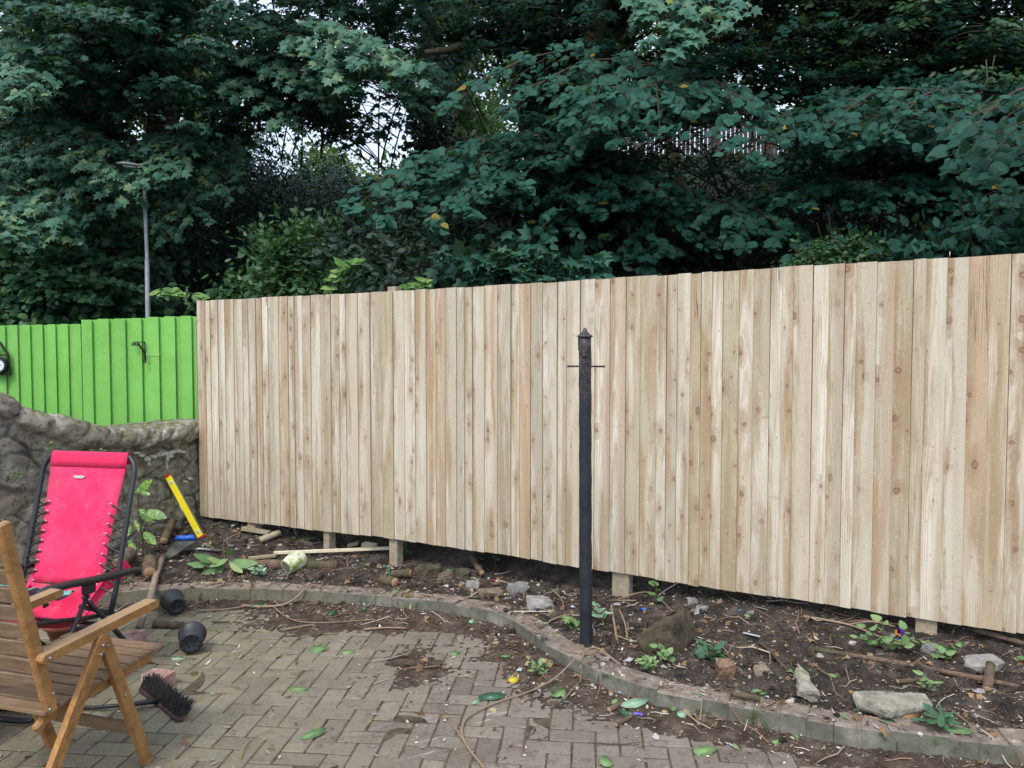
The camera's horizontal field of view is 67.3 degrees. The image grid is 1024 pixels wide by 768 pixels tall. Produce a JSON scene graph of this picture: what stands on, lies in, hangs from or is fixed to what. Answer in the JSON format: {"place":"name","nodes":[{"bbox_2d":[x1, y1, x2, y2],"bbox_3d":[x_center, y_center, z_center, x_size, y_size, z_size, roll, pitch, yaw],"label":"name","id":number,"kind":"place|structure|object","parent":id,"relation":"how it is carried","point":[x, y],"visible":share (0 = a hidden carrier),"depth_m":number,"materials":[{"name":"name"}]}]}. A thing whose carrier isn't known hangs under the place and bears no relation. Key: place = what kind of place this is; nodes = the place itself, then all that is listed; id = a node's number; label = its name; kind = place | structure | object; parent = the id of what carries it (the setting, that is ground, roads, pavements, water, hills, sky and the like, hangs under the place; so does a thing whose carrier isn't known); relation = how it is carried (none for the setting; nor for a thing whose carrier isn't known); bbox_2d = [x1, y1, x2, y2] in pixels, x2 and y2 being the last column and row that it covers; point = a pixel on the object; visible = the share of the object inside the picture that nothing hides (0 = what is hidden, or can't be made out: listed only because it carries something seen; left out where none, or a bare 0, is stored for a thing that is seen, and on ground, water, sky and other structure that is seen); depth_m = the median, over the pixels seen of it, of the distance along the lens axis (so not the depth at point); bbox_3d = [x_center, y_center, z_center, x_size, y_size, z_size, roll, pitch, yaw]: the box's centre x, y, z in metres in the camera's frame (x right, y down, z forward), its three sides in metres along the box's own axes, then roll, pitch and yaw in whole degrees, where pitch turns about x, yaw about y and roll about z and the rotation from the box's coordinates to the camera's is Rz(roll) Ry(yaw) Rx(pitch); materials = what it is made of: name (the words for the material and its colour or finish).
{"place":"outdoors","nodes":[
{"label":"outdoors","id":0,"kind":"place"},
{"bbox_2d":[0,609,869,767],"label":"patio","id":1,"kind":"structure","parent":0,"point":[514,724],"depth_m":3.46,"materials":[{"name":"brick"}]},
{"bbox_2d":[43,620,88,641],"bbox_3d":[-2.531,1.405,4.366,0.229,0.135,0.229,0,2,0],"label":"terracotta pot","id":2,"kind":"object","parent":1,"relation":"on","point":[54,634],"visible":0.18,"depth_m":4.27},
{"bbox_2d":[0,450,141,723],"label":"garden recliner","id":3,"kind":"object","parent":1,"relation":"on","point":[81,508],"visible":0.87,"depth_m":4.04,"materials":[{"name":"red fabric"}]},
{"bbox_2d":[0,520,163,767],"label":"folding armchair","id":4,"kind":"object","parent":1,"relation":"on","point":[63,678],"visible":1,"depth_m":2.75,"materials":[{"name":"brown wood"}]},
{"bbox_2d":[122,629,145,641],"bbox_3d":[-2.117,1.424,4.300,0.130,0.109,0.104,-1,3,-25],"label":"brick","id":5,"kind":"object","parent":1,"relation":"on","point":[138,635],"visible":0.54,"depth_m":4.27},
{"bbox_2d":[83,672,196,722],"bbox_3d":[-1.924,1.459,3.640,1.034,0.085,0.335,0,2,7],"label":"yard brush","id":6,"kind":"object","parent":1,"relation":"on","point":[169,701],"visible":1,"depth_m":3.55,"materials":[{"name":"plastic"}]},
{"bbox_2d":[135,555,165,628],"bbox_3d":[-2.358,1.351,5.082,0.076,0.163,1.161,-1,2,-18],"label":"wooden pole","id":7,"kind":"object","parent":1,"relation":"on","point":[150,595],"visible":0.78,"depth_m":4.94,"materials":[{"name":"wood"}]},
{"bbox_2d":[141,668,175,686],"bbox_3d":[-1.747,1.461,3.799,0.133,0.074,0.093,1,2,15],"label":"brick","id":8,"kind":"object","parent":1,"relation":"on","point":[169,676],"visible":0.51,"depth_m":3.80,"materials":[{"name":"brick"}]},
{"bbox_2d":[152,621,184,628],"bbox_3d":[-2.061,1.446,4.614,0.179,0.051,0.052,0,2,3],"label":"log","id":9,"kind":"object","parent":1,"relation":"on","point":[167,624],"visible":0.96,"depth_m":4.60,"materials":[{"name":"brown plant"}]},
{"bbox_2d":[178,621,206,653],"bbox_3d":[-1.765,1.395,4.233,0.149,0.148,0.128,-1,2,-17],"label":"plant pot","id":10,"kind":"object","parent":1,"relation":"on","point":[192,636],"visible":1,"depth_m":4.20,"materials":[{"name":"plastic"}]},
{"bbox_2d":[301,728,326,739],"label":"fallen leaf","id":11,"kind":"object","parent":1,"relation":"on","point":[313,733],"visible":1,"depth_m":3.31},
{"bbox_2d":[478,692,506,699],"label":"fallen leaf","id":12,"kind":"object","parent":1,"relation":"on","point":[491,695],"visible":1,"depth_m":3.66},
{"bbox_2d":[0,524,1023,767],"bbox_3d":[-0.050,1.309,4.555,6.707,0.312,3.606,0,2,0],"label":"leaf litter","id":13,"kind":"object","parent":1,"relation":"on","point":[652,708],"visible":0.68,"depth_m":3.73,"materials":[{"name":"plant"}]},
{"bbox_2d":[37,520,1023,767],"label":"twig litter","id":14,"kind":"object","parent":1,"relation":"on","point":[727,653],"visible":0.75,"depth_m":4.10,"materials":[{"name":"wood"}]},
{"bbox_2d":[461,647,619,767],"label":"twig","id":15,"kind":"object","parent":1,"relation":"on","point":[469,748],"visible":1,"depth_m":3.60,"materials":[{"name":"wood"}]},
{"bbox_2d":[98,599,1023,767],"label":"loose dirt","id":16,"kind":"structure","parent":1,"relation":"on","point":[735,736],"depth_m":3.89,"materials":[{"name":"soil"}]},
{"bbox_2d":[160,588,185,613],"bbox_3d":[-2.135,1.378,4.866,0.141,0.141,0.138,-2,3,-39],"label":"plant pot","id":17,"kind":"object","parent":16,"relation":"on","point":[172,601],"visible":1,"depth_m":4.83,"materials":[{"name":"plastic"}]},
{"bbox_2d":[241,582,310,607],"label":"twig","id":18,"kind":"object","parent":16,"relation":"on","point":[279,605],"visible":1,"depth_m":4.94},
{"bbox_2d":[527,658,549,675],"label":"weed clump","id":19,"kind":"object","parent":16,"relation":"on","point":[541,666],"visible":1,"depth_m":3.88,"materials":[{"name":"green plant"}]},
{"bbox_2d":[125,526,1023,748],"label":"green scraps","id":20,"kind":"object","parent":16,"relation":"on","point":[673,708],"visible":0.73,"depth_m":3.77,"materials":[{"name":"green plant"}]},
{"bbox_2d":[621,698,648,707],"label":"fallen leaf","id":21,"kind":"object","parent":16,"relation":"on","point":[634,703],"visible":1,"depth_m":3.53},
{"bbox_2d":[104,528,1017,755],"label":"gravel","id":22,"kind":"structure","parent":1,"relation":"on","point":[655,736],"depth_m":3.95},
{"bbox_2d":[693,745,716,756],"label":"fallen leaf","id":23,"kind":"object","parent":1,"relation":"on","point":[700,750],"visible":1,"depth_m":3.17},
{"bbox_2d":[0,0,1021,178],"label":"sky","id":24,"kind":"structure","parent":0,"point":[374,147],"materials":[{"name":"white"}]},
{"bbox_2d":[25,163,1010,488],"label":"ground","id":25,"kind":"structure","parent":0,"point":[195,265],"depth_m":15.48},
{"bbox_2d":[0,0,116,176],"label":"tree","id":26,"kind":"object","parent":25,"relation":"on","point":[2,122],"visible":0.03,"depth_m":24.69,"materials":[{"name":"green plant"}]},
{"bbox_2d":[1,2,183,148],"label":"tree","id":27,"kind":"object","parent":25,"relation":"on","point":[136,126],"depth_m":29.52,"materials":[{"name":"green plant"}]},
{"bbox_2d":[0,182,195,325],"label":"hazel bush","id":28,"kind":"object","parent":25,"relation":"on","point":[59,282],"visible":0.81,"depth_m":11.13,"materials":[{"name":"green plant"}]},
{"bbox_2d":[0,316,197,425],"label":"green fence","id":29,"kind":"object","parent":25,"relation":"on","point":[98,372],"visible":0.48,"depth_m":7.09,"materials":[{"name":"paint"}]},
{"bbox_2d":[0,342,10,374],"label":"outdoor lamp","id":30,"kind":"object","parent":29,"relation":"attached to","point":[5,364],"depth_m":9.39,"materials":[{"name":"black metal"}]},
{"bbox_2d":[0,392,203,582],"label":"stone wall","id":31,"kind":"structure","parent":25,"relation":"on","point":[159,450],"depth_m":5.60,"materials":[{"name":"stone"}]},
{"bbox_2d":[0,0,329,315],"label":"sycamore tree","id":32,"kind":"object","parent":25,"relation":"on","point":[44,86],"visible":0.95,"depth_m":10.27,"materials":[{"name":"green plant"}]},
{"bbox_2d":[148,287,209,302],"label":"hazel shoot","id":33,"kind":"object","parent":25,"relation":"on","point":[166,293],"visible":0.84,"depth_m":7.18,"materials":[{"name":"green plant"}]},
{"bbox_2d":[129,0,263,174],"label":"tree","id":34,"kind":"object","parent":25,"relation":"on","point":[198,72],"visible":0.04,"depth_m":27.44,"materials":[{"name":"green plant"}]},
{"bbox_2d":[100,117,408,316],"bbox_3d":[-4.984,-2.749,14.780,6.762,5.137,4.758,0,2,0],"label":"holly tree","id":35,"kind":"object","parent":25,"relation":"on","point":[236,208],"visible":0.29,"depth_m":14.05,"materials":[{"name":"green plant"}]},
{"bbox_2d":[168,196,381,314],"bbox_3d":[-2.708,-0.522,9.653,3.000,3.767,1.990,1,3,26],"label":"elder bush","id":36,"kind":"object","parent":25,"relation":"on","point":[288,275],"visible":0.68,"depth_m":9.41,"materials":[{"name":"green plant"}]},
{"bbox_2d":[284,129,357,190],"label":"tree","id":37,"kind":"object","parent":25,"relation":"on","point":[314,153],"visible":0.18,"depth_m":25.94,"materials":[{"name":"green plant"}]},
{"bbox_2d":[286,143,377,181],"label":"tree","id":38,"kind":"object","parent":25,"relation":"on","point":[353,165],"visible":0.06,"depth_m":43.31,"materials":[{"name":"green plant"}]},
{"bbox_2d":[321,257,365,293],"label":"hazel shoot","id":39,"kind":"object","parent":25,"relation":"on","point":[336,274],"visible":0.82,"depth_m":6.77,"materials":[{"name":"green plant"}]},
{"bbox_2d":[191,0,519,256],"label":"sycamore tree","id":40,"kind":"object","parent":25,"relation":"on","point":[327,78],"visible":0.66,"depth_m":10.30,"materials":[{"name":"green plant"}]},
{"bbox_2d":[349,150,398,181],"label":"tree","id":41,"kind":"object","parent":25,"relation":"on","point":[375,174],"visible":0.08,"depth_m":30.15,"materials":[{"name":"green plant"}]},
{"bbox_2d":[399,277,432,290],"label":"hazel shoot","id":42,"kind":"object","parent":25,"relation":"on","point":[421,283],"visible":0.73,"depth_m":6.46,"materials":[{"name":"green plant"}]},
{"bbox_2d":[393,7,525,164],"bbox_3d":[-1.722,-10.909,29.848,5.725,11.864,5.089,2,3,42],"label":"tree","id":43,"kind":"object","parent":25,"relation":"on","point":[476,92],"visible":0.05,"depth_m":29.17,"materials":[{"name":"green plant"}]},
{"bbox_2d":[409,2,510,155],"bbox_3d":[-1.945,-9.821,25.806,3.461,10.022,4.267,2,3,39],"label":"tree","id":44,"kind":"object","parent":25,"relation":"on","point":[476,127],"visible":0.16,"depth_m":25.54,"materials":[{"name":"green plant"}]},
{"bbox_2d":[474,64,520,171],"bbox_3d":[-0.817,-9.698,33.447,5.384,9.152,5.265,1,3,32],"label":"tree","id":45,"kind":"object","parent":25,"relation":"on","point":[505,84],"visible":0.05,"depth_m":33.09,"materials":[{"name":"green plant"}]},
{"bbox_2d":[12,151,1009,475],"bbox_3d":[0.007,-1.971,13.629,24.262,6.403,12.861,0,2,0],"label":"ground cover","id":46,"kind":"object","parent":25,"relation":"on","point":[362,181],"visible":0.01,"depth_m":15.81,"materials":[{"name":"green plant"}]},
{"bbox_2d":[116,161,150,317],"bbox_3d":[-4.929,-0.825,10.111,0.200,4.121,0.396,2,3,43],"label":"street lamp","id":47,"kind":"object","parent":46,"relation":"on","point":[131,165],"visible":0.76,"depth_m":10.22,"materials":[{"name":"metal"}]},
{"bbox_2d":[273,154,782,293],"bbox_3d":[0.159,-0.804,8.329,5.786,3.498,3.401,0,2,0],"label":"understory bush","id":48,"kind":"object","parent":25,"relation":"on","point":[395,268],"visible":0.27,"depth_m":8.22,"materials":[{"name":"green plant"}]},
{"bbox_2d":[410,209,657,289],"bbox_3d":[0.141,-0.376,7.566,2.604,2.744,2.104,0,2,0],"label":"sycamore sapling","id":49,"kind":"object","parent":25,"relation":"on","point":[513,264],"visible":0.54,"depth_m":6.81,"materials":[{"name":"green plant"}]},
{"bbox_2d":[98,582,1023,765],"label":"kerb edging","id":50,"kind":"object","parent":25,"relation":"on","point":[841,730],"visible":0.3,"depth_m":3.52,"materials":[{"name":"stone"}]},
{"bbox_2d":[731,690,760,701],"bbox_3d":[1.039,1.387,3.417,0.122,0.030,0.030,1,3,29],"label":"log","id":51,"kind":"object","parent":50,"relation":"on","point":[744,695],"visible":1,"depth_m":3.41,"materials":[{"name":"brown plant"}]},
{"bbox_2d":[941,726,973,733],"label":"fallen leaf","id":52,"kind":"object","parent":50,"relation":"on","point":[953,729],"visible":0.88,"depth_m":3.13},
{"bbox_2d":[196,252,1023,634],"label":"board fence","id":53,"kind":"object","parent":25,"relation":"on","point":[450,416],"visible":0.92,"depth_m":4.55,"materials":[{"name":"brown wood"}]},
{"bbox_2d":[576,0,680,146],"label":"tree","id":54,"kind":"object","parent":25,"relation":"on","point":[622,38],"visible":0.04,"depth_m":28.85,"materials":[{"name":"green plant"}]},
{"bbox_2d":[566,0,762,246],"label":"leaning tree","id":55,"kind":"object","parent":25,"relation":"on","point":[607,17],"visible":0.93,"depth_m":6.61,"materials":[{"name":"green plant"}]},
{"bbox_2d":[334,0,1019,293],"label":"lime tree","id":56,"kind":"object","parent":25,"relation":"on","point":[554,97],"visible":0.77,"depth_m":7.38,"materials":[{"name":"green plant"}]},
{"bbox_2d":[392,133,980,273],"bbox_3d":[3.756,-3.043,12.601,10.918,3.374,4.676,0,2,8],"label":"holly tree","id":57,"kind":"object","parent":25,"relation":"on","point":[695,182],"visible":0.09,"depth_m":12.01,"materials":[{"name":"green plant"}]},
{"bbox_2d":[627,13,749,142],"bbox_3d":[6.501,-12.614,32.281,7.085,15.070,6.321,0,2,0],"label":"tree","id":58,"kind":"object","parent":25,"relation":"on","point":[661,31],"visible":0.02,"depth_m":32.21,"materials":[{"name":"green plant"}]},
{"bbox_2d":[611,111,799,156],"bbox_3d":[4.640,-5.321,17.718,4.688,2.084,0.054,0,2,7],"label":"slat fence","id":59,"kind":"object","parent":25,"relation":"on","point":[773,149],"visible":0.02,"depth_m":17.67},
{"bbox_2d":[651,0,852,153],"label":"tree","id":60,"kind":"object","parent":25,"relation":"on","point":[753,50],"visible":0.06,"depth_m":28.60,"materials":[{"name":"green plant"}]},
{"bbox_2d":[746,9,895,142],"bbox_3d":[13.394,-10.993,31.482,7.429,10.999,6.987,-2,3,-39],"label":"tree","id":61,"kind":"object","parent":25,"relation":"on","point":[788,107],"visible":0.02,"depth_m":31.08,"materials":[{"name":"green plant"}]},
{"bbox_2d":[769,212,901,477],"bbox_3d":[2.902,-0.170,6.447,1.422,2.428,0.881,-1,2,-14],"label":"privet bush","id":62,"kind":"object","parent":25,"relation":"on","point":[848,256],"visible":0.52,"depth_m":6.21,"materials":[{"name":"green plant"}]},
{"bbox_2d":[725,0,1023,269],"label":"lime tree","id":63,"kind":"object","parent":25,"relation":"on","point":[965,146],"visible":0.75,"depth_m":6.63,"materials":[{"name":"green plant"}]},
{"bbox_2d":[738,0,1023,253],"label":"ash tree","id":64,"kind":"object","parent":25,"relation":"on","point":[913,5],"visible":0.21,"depth_m":8.04,"materials":[{"name":"green plant"}]},
{"bbox_2d":[820,191,1023,414],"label":"bramble bush","id":65,"kind":"object","parent":25,"relation":"on","point":[902,245],"visible":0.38,"depth_m":6.07,"materials":[{"name":"green plant"}]},
{"bbox_2d":[29,506,1023,728],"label":"soil bed","id":66,"kind":"object","parent":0,"point":[547,574],"visible":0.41,"depth_m":4.25,"materials":[{"name":"soil"}]},
{"bbox_2d":[112,547,137,565],"bbox_3d":[-2.731,1.225,5.425,0.118,0.141,0.156,0,2,10],"label":"log","id":67,"kind":"object","parent":66,"relation":"on","point":[130,555],"visible":0.56,"depth_m":5.42,"materials":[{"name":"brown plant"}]},
{"bbox_2d":[127,479,166,562],"bbox_3d":[-2.607,0.985,5.492,0.314,0.618,0.075,0,2,0],"label":"spotted laurel","id":68,"kind":"object","parent":66,"relation":"on","point":[152,515],"visible":0.73,"depth_m":5.49,"materials":[{"name":"plant"}]},
{"bbox_2d":[141,554,157,577],"bbox_3d":[-2.511,1.261,5.330,0.104,0.130,0.196,-1,3,-25],"label":"log","id":69,"kind":"object","parent":66,"relation":"on","point":[149,566],"visible":0.96,"depth_m":5.28,"materials":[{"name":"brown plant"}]},
{"bbox_2d":[160,517,176,543],"bbox_3d":[-2.680,1.143,5.998,0.066,0.146,0.339,-1,2,-12],"label":"log","id":70,"kind":"object","parent":66,"relation":"on","point":[168,530],"visible":1,"depth_m":5.95,"materials":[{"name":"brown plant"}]},
{"bbox_2d":[165,534,195,558],"bbox_3d":[-2.476,1.204,5.716,0.234,0.156,0.093,-2,3,-35],"label":"trowel","id":71,"kind":"object","parent":66,"relation":"on","point":[182,542],"visible":0.98,"depth_m":5.71,"materials":[{"name":"metal"}]},
{"bbox_2d":[165,473,204,538],"bbox_3d":[-2.579,0.965,6.061,0.356,0.515,0.038,1,2,16],"label":"spirit level","id":72,"kind":"object","parent":66,"relation":"on","point":[184,506],"visible":1,"depth_m":6.05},
{"bbox_2d":[187,539,257,574],"bbox_3d":[-2.034,1.291,5.480,0.520,0.339,0.276,0,2,0],"label":"laurel sprig","id":73,"kind":"object","parent":66,"relation":"on","point":[218,565],"visible":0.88,"depth_m":5.40,"materials":[{"name":"green plant"}]},
{"bbox_2d":[241,526,271,534],"bbox_3d":[-2.036,1.167,6.125,0.244,0.050,0.050,1,2,14],"label":"board offcut","id":74,"kind":"object","parent":66,"relation":"on","point":[254,530],"visible":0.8,"depth_m":6.11,"materials":[{"name":"brown wood"}]},
{"bbox_2d":[248,559,336,569],"bbox_3d":[-1.575,1.295,5.509,0.641,0.084,0.081,0,2,3],"label":"log","id":75,"kind":"object","parent":66,"relation":"on","point":[273,564],"visible":0.57,"depth_m":5.48,"materials":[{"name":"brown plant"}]},
{"bbox_2d":[281,550,306,573],"bbox_3d":[-1.541,1.260,5.450,0.136,0.150,0.176,2,3,38],"label":"ceramic pot","id":76,"kind":"object","parent":66,"relation":"on","point":[294,561],"visible":1,"depth_m":5.41,"materials":[{"name":"ceramic"}]},
{"bbox_2d":[274,546,388,554],"bbox_3d":[-1.323,1.243,5.746,0.916,0.062,0.020,0,2,1],"label":"timber lath","id":77,"kind":"object","parent":66,"relation":"on","point":[337,550],"visible":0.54,"depth_m":5.74,"materials":[{"name":"wood"}]},
{"bbox_2d":[378,575,398,586],"bbox_3d":[-0.836,1.332,5.200,0.072,0.080,0.158,-2,3,-45],"label":"log","id":78,"kind":"object","parent":66,"relation":"on","point":[390,580],"visible":0.94,"depth_m":5.16,"materials":[{"name":"wood"}]},
{"bbox_2d":[391,569,412,577],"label":"log","id":79,"kind":"object","parent":66,"relation":"on","point":[403,573],"visible":0.92,"depth_m":5.27,"materials":[{"name":"wood"}]},
{"bbox_2d":[414,563,442,580],"bbox_3d":[-0.566,1.302,5.272,0.203,0.123,0.140,0,2,0],"label":"stone","id":80,"kind":"object","parent":66,"relation":"on","point":[427,572],"visible":0.85,"depth_m":5.22,"materials":[{"name":"stone"}]},
{"bbox_2d":[477,587,502,596],"bbox_3d":[-0.143,1.346,4.948,0.175,0.068,0.125,0,2,0],"label":"stone","id":81,"kind":"object","parent":66,"relation":"on","point":[491,592],"visible":0.91,"depth_m":4.92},
{"bbox_2d":[506,581,529,596],"bbox_3d":[0.041,1.333,4.985,0.155,0.098,0.118,0,2,0],"label":"stone","id":82,"kind":"object","parent":66,"relation":"on","point":[513,589],"visible":0.84,"depth_m":4.96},
{"bbox_2d":[40,521,1023,755],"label":"soil clods","id":83,"kind":"object","parent":66,"relation":"on","point":[640,599],"visible":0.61,"depth_m":4.43,"materials":[{"name":"soil"}]},
{"bbox_2d":[526,595,554,610],"bbox_3d":[0.174,1.345,4.696,0.179,0.101,0.106,0,2,-10],"label":"stone","id":84,"kind":"object","parent":66,"relation":"on","point":[537,601],"visible":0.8,"depth_m":4.68,"materials":[{"name":"stone"}]},
{"bbox_2d":[562,615,579,630],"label":"seedling","id":85,"kind":"object","parent":66,"relation":"on","point":[571,622],"visible":0.77,"depth_m":4.33,"materials":[{"name":"green plant"}]},
{"bbox_2d":[567,328,604,644],"bbox_3d":[0.391,0.619,4.097,0.198,1.834,0.082,0,2,0],"label":"iron post","id":86,"kind":"object","parent":66,"relation":"on","point":[585,467],"visible":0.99,"depth_m":4.07,"materials":[{"name":"metal"}]},
{"bbox_2d":[592,601,612,621],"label":"seedling","id":87,"kind":"object","parent":66,"relation":"on","point":[603,615],"visible":0.89,"depth_m":4.35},
{"bbox_2d":[635,655,658,671],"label":"weed clump","id":88,"kind":"object","parent":66,"relation":"on","point":[651,664],"visible":1,"depth_m":3.75,"materials":[{"name":"green plant"}]},
{"bbox_2d":[650,643,674,661],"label":"seedling","id":89,"kind":"object","parent":66,"relation":"on","point":[666,655],"visible":1,"depth_m":3.85,"materials":[{"name":"green plant"}]},
{"bbox_2d":[635,608,695,655],"bbox_3d":[0.814,1.304,4.044,0.350,0.225,0.243,0,2,0],"label":"boulder","id":90,"kind":"object","parent":66,"relation":"on","point":[676,631],"visible":0.86,"depth_m":3.95,"materials":[{"name":"stone"}]},
{"bbox_2d":[693,638,724,660],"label":"seedling","id":91,"kind":"object","parent":66,"relation":"on","point":[702,651],"visible":0.91,"depth_m":3.87,"materials":[{"name":"plant"}]},
{"bbox_2d":[715,657,735,679],"bbox_3d":[1.017,1.361,3.667,0.094,0.113,0.086,0,2,0],"label":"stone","id":92,"kind":"object","parent":66,"relation":"on","point":[725,668],"visible":0.99,"depth_m":3.63,"materials":[{"name":"stone"}]},
{"bbox_2d":[753,664,771,676],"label":"stone","id":93,"kind":"object","parent":66,"relation":"on","point":[759,669],"visible":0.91,"depth_m":3.64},
{"bbox_2d":[794,664,819,701],"bbox_3d":[1.329,1.377,3.522,0.091,0.094,0.245,0,2,5],"label":"stone","id":94,"kind":"object","parent":66,"relation":"on","point":[807,689],"visible":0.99,"depth_m":3.45,"materials":[{"name":"stone"}]},
{"bbox_2d":[803,615,899,645],"bbox_3d":[1.807,1.300,4.092,0.496,0.045,0.066,2,3,42],"label":"twig","id":95,"kind":"object","parent":66,"relation":"on","point":[838,622],"visible":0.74,"depth_m":4.14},
{"bbox_2d":[850,614,929,649],"bbox_3d":[1.902,1.270,3.876,0.404,0.150,0.186,1,2,12],"label":"pansy plant","id":96,"kind":"object","parent":66,"relation":"on","point":[888,641],"visible":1,"depth_m":3.88,"materials":[{"name":"green plant"}]},
{"bbox_2d":[852,691,932,718],"bbox_3d":[1.676,1.418,3.380,0.368,0.144,0.198,-1,3,-27],"label":"stone slab","id":97,"kind":"object","parent":66,"relation":"on","point":[888,704],"depth_m":3.32,"materials":[{"name":"stone"}]},
{"bbox_2d":[810,646,1019,686],"bbox_3d":[1.925,1.368,3.727,0.902,0.042,0.027,1,3,27],"label":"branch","id":98,"kind":"object","parent":66,"relation":"on","point":[934,669],"visible":0.86,"depth_m":3.72,"materials":[{"name":"brown plant"}]},
{"bbox_2d":[912,669,942,691],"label":"weed clump","id":99,"kind":"object","parent":66,"relation":"on","point":[926,680],"visible":1,"depth_m":3.46,"materials":[{"name":"green plant"}]},
{"bbox_2d":[920,642,937,653],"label":"stone","id":100,"kind":"object","parent":66,"relation":"on","point":[928,647],"visible":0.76,"depth_m":3.82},
{"bbox_2d":[912,702,961,728],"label":"weed clump","id":101,"kind":"object","parent":66,"relation":"on","point":[942,719],"visible":1,"depth_m":3.15,"materials":[{"name":"plant"}]},
{"bbox_2d":[930,643,956,660],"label":"weed clump","id":102,"kind":"object","parent":66,"relation":"on","point":[946,653],"visible":1,"depth_m":3.76,"materials":[{"name":"green plant"}]},
{"bbox_2d":[963,654,1004,673],"bbox_3d":[2.259,1.359,3.700,0.209,0.077,0.113,0,2,-7],"label":"stone","id":103,"kind":"object","parent":66,"relation":"on","point":[974,663],"visible":0.71,"depth_m":3.68,"materials":[{"name":"stone"}]},
{"bbox_2d":[981,661,995,691],"bbox_3d":[2.219,1.364,3.578,0.050,0.101,0.192,2,3,35],"label":"log","id":104,"kind":"object","parent":66,"relation":"on","point":[988,680],"visible":0.88,"depth_m":3.56,"materials":[{"name":"wood"}]},
{"bbox_2d":[973,627,1023,645],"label":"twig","id":105,"kind":"object","parent":66,"relation":"on","point":[998,636],"visible":0.98,"depth_m":3.87,"materials":[{"name":"wood"}]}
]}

